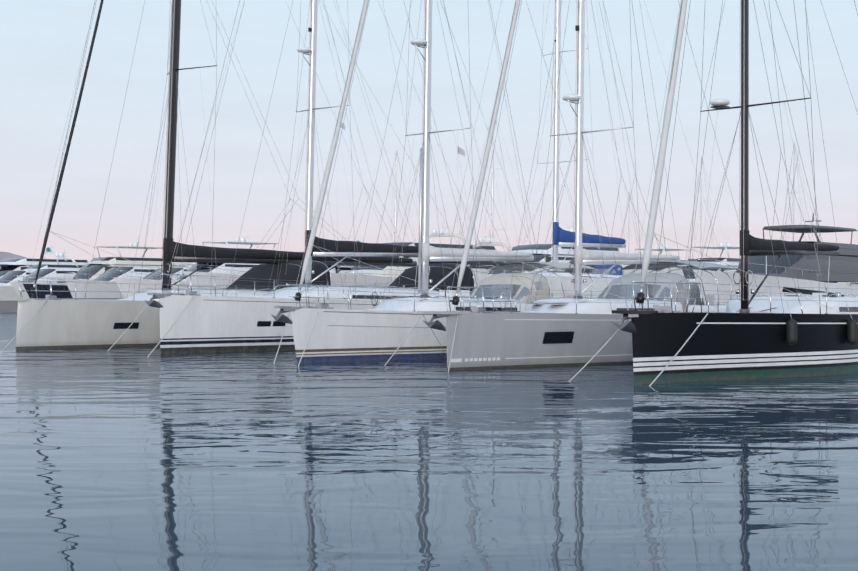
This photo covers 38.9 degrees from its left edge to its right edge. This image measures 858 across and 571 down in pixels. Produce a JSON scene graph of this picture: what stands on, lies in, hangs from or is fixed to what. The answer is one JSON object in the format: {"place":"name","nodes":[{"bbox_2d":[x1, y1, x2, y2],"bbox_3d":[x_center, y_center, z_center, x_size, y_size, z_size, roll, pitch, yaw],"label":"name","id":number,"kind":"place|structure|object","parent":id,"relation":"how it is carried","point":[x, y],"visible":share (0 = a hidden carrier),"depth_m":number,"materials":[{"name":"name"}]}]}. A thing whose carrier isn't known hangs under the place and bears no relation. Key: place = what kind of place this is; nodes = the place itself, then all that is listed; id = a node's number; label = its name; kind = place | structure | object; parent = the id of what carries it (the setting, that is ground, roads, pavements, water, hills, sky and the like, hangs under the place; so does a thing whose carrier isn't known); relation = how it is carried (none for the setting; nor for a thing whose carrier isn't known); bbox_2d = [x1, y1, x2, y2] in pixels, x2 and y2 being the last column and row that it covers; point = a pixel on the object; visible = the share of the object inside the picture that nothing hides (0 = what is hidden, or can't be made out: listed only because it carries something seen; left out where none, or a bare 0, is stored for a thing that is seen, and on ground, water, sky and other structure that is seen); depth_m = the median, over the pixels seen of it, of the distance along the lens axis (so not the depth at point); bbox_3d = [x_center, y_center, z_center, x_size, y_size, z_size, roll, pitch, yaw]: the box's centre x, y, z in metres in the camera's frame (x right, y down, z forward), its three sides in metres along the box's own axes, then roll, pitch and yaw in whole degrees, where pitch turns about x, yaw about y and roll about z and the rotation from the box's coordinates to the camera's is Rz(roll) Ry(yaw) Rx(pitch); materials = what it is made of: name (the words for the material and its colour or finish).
{"place":"outdoors","nodes":[
{"label":"outdoors","id":0,"kind":"place"},
{"bbox_2d":[0,251,35,260],"bbox_3d":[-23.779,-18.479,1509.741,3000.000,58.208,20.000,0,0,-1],"label":"hill","id":1,"kind":"structure","parent":0,"point":[5,255],"depth_m":1510.76,"materials":[{"name":"grey"}]},
{"bbox_2d":[0,298,123,312],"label":"quay","id":2,"kind":"structure","parent":0,"point":[8,306],"depth_m":115.35,"materials":[{"name":"concrete"}]},
{"bbox_2d":[0,312,857,570],"bbox_3d":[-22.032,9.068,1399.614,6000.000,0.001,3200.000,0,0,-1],"label":"harbour water","id":3,"kind":"structure","parent":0,"point":[124,459],"depth_m":13.79,"materials":[{"name":"blue liquid"}]},
{"bbox_2d":[0,269,79,297],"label":"motor yacht","id":4,"kind":"object","parent":3,"relation":"on","point":[43,275],"visible":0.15,"depth_m":159.13,"materials":[{"name":"white plastic"}]},
{"bbox_2d":[0,240,84,286],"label":"motor yacht","id":5,"kind":"object","parent":3,"relation":"on","point":[9,277],"visible":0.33,"depth_m":168.41,"materials":[{"name":"white plastic"}]},
{"bbox_2d":[0,243,88,277],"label":"motor yacht","id":6,"kind":"object","parent":3,"relation":"on","point":[18,264],"visible":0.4,"depth_m":175.31,"materials":[{"name":"white plastic"}]},
{"bbox_2d":[23,267,160,297],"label":"motor yacht","id":7,"kind":"object","parent":3,"relation":"on","point":[110,273],"visible":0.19,"depth_m":146.69,"materials":[{"name":"white glass"}]},
{"bbox_2d":[11,237,192,297],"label":"motor yacht","id":8,"kind":"object","parent":3,"relation":"on","point":[97,266],"visible":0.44,"depth_m":156.40,"materials":[{"name":"white plastic"}]},
{"bbox_2d":[64,267,188,297],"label":"motor yacht","id":9,"kind":"object","parent":3,"relation":"on","point":[97,290],"visible":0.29,"depth_m":137.13,"materials":[{"name":"white plastic"}]},
{"bbox_2d":[113,231,278,297],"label":"motor yacht","id":10,"kind":"object","parent":3,"relation":"on","point":[134,283],"visible":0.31,"depth_m":136.60,"materials":[{"name":"white plastic"}]},
{"bbox_2d":[0,0,504,351],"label":"sailboat","id":11,"kind":"object","parent":3,"relation":"on","point":[50,322],"visible":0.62,"depth_m":45.31,"materials":[{"name":"white plastic"}]},
{"bbox_2d":[183,232,342,288],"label":"motor yacht","id":12,"kind":"object","parent":3,"relation":"on","point":[207,280],"visible":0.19,"depth_m":125.62,"materials":[{"name":"white plastic"}]},
{"bbox_2d":[232,223,364,282],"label":"motor yacht","id":13,"kind":"object","parent":3,"relation":"on","point":[344,267],"visible":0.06,"depth_m":126.51,"materials":[{"name":"white plastic"}]},
{"bbox_2d":[108,0,551,356],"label":"sailboat","id":14,"kind":"object","parent":3,"relation":"on","point":[191,321],"visible":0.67,"depth_m":41.08,"materials":[{"name":"white plastic"}]},
{"bbox_2d":[377,150,418,242],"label":"sailboat","id":15,"kind":"object","parent":3,"relation":"on","point":[395,208],"visible":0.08,"depth_m":169.91,"materials":[{"name":"white metal"}]},
{"bbox_2d":[330,222,496,285],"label":"motor yacht","id":16,"kind":"object","parent":3,"relation":"on","point":[337,278],"visible":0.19,"depth_m":118.90,"materials":[{"name":"white plastic"}]},
{"bbox_2d":[344,230,510,287],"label":"motor yacht","id":17,"kind":"object","parent":3,"relation":"on","point":[488,242],"visible":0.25,"depth_m":115.17,"materials":[{"name":"white plastic"}]},
{"bbox_2d":[271,0,612,365],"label":"sailboat","id":18,"kind":"object","parent":3,"relation":"on","point":[324,332],"visible":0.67,"depth_m":35.69,"materials":[{"name":"white gelcoat fibreglass"},{"name":"beige canvas"},{"name":"aluminium"}]},
{"bbox_2d":[451,197,474,244],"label":"sailboat","id":19,"kind":"object","parent":3,"relation":"on","point":[460,227],"visible":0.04,"depth_m":230.12,"materials":[{"name":"white metal"}]},
{"bbox_2d":[481,108,531,243],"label":"sailboat","id":20,"kind":"object","parent":3,"relation":"on","point":[492,181],"visible":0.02,"depth_m":150.16,"materials":[{"name":"white metal"}]},
{"bbox_2d":[466,221,619,273],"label":"motor yacht","id":21,"kind":"object","parent":3,"relation":"on","point":[563,252],"visible":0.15,"depth_m":110.45,"materials":[{"name":"white plastic"}]},
{"bbox_2d":[385,0,766,371],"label":"sailboat","id":22,"kind":"object","parent":3,"relation":"on","point":[577,329],"visible":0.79,"depth_m":32.82,"materials":[{"name":"grey painted fibreglass"},{"name":"aluminium"},{"name":"grey canvas"}]},
{"bbox_2d":[449,0,725,311],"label":"sailboat","id":23,"kind":"object","parent":3,"relation":"on","point":[562,238],"visible":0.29,"depth_m":85.09,"materials":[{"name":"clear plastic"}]},
{"bbox_2d":[514,259,683,275],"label":"motor yacht","id":24,"kind":"object","parent":3,"relation":"on","point":[678,271],"depth_m":104.90,"materials":[{"name":"white plastic"}]},
{"bbox_2d":[634,239,691,265],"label":"motor yacht","id":25,"kind":"object","parent":3,"relation":"on","point":[663,249],"visible":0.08,"depth_m":158.44,"materials":[{"name":"white plastic"}]},
{"bbox_2d":[685,157,728,259],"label":"sailboat","id":26,"kind":"object","parent":3,"relation":"on","point":[701,162],"visible":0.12,"depth_m":190.65,"materials":[{"name":"white metal"}]},
{"bbox_2d":[682,237,740,281],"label":"motor yacht","id":27,"kind":"object","parent":3,"relation":"on","point":[734,263],"visible":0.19,"depth_m":148.53,"materials":[{"name":"white plastic"}]},
{"bbox_2d":[568,0,857,385],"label":"sailboat","id":28,"kind":"object","parent":3,"relation":"on","point":[744,336],"visible":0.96,"depth_m":27.72,"materials":[{"name":"black metal"}]},
{"bbox_2d":[692,213,857,305],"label":"motor yacht","id":29,"kind":"object","parent":3,"relation":"on","point":[843,267],"visible":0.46,"depth_m":91.30,"materials":[{"name":"white plastic"}]},
{"bbox_2d":[780,142,830,282],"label":"sailboat","id":30,"kind":"object","parent":3,"relation":"on","point":[794,147],"visible":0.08,"depth_m":160.81,"materials":[{"name":"white metal"}]},
{"bbox_2d":[826,282,857,285],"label":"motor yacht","id":31,"kind":"object","parent":3,"relation":"on","point":[847,283],"visible":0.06,"depth_m":192.53,"materials":[{"name":"white plastic"}]},
{"bbox_2d":[0,0,857,266],"label":"sky","id":32,"kind":"structure","parent":0,"point":[42,42],"materials":[{"name":"blue"}]}
]}

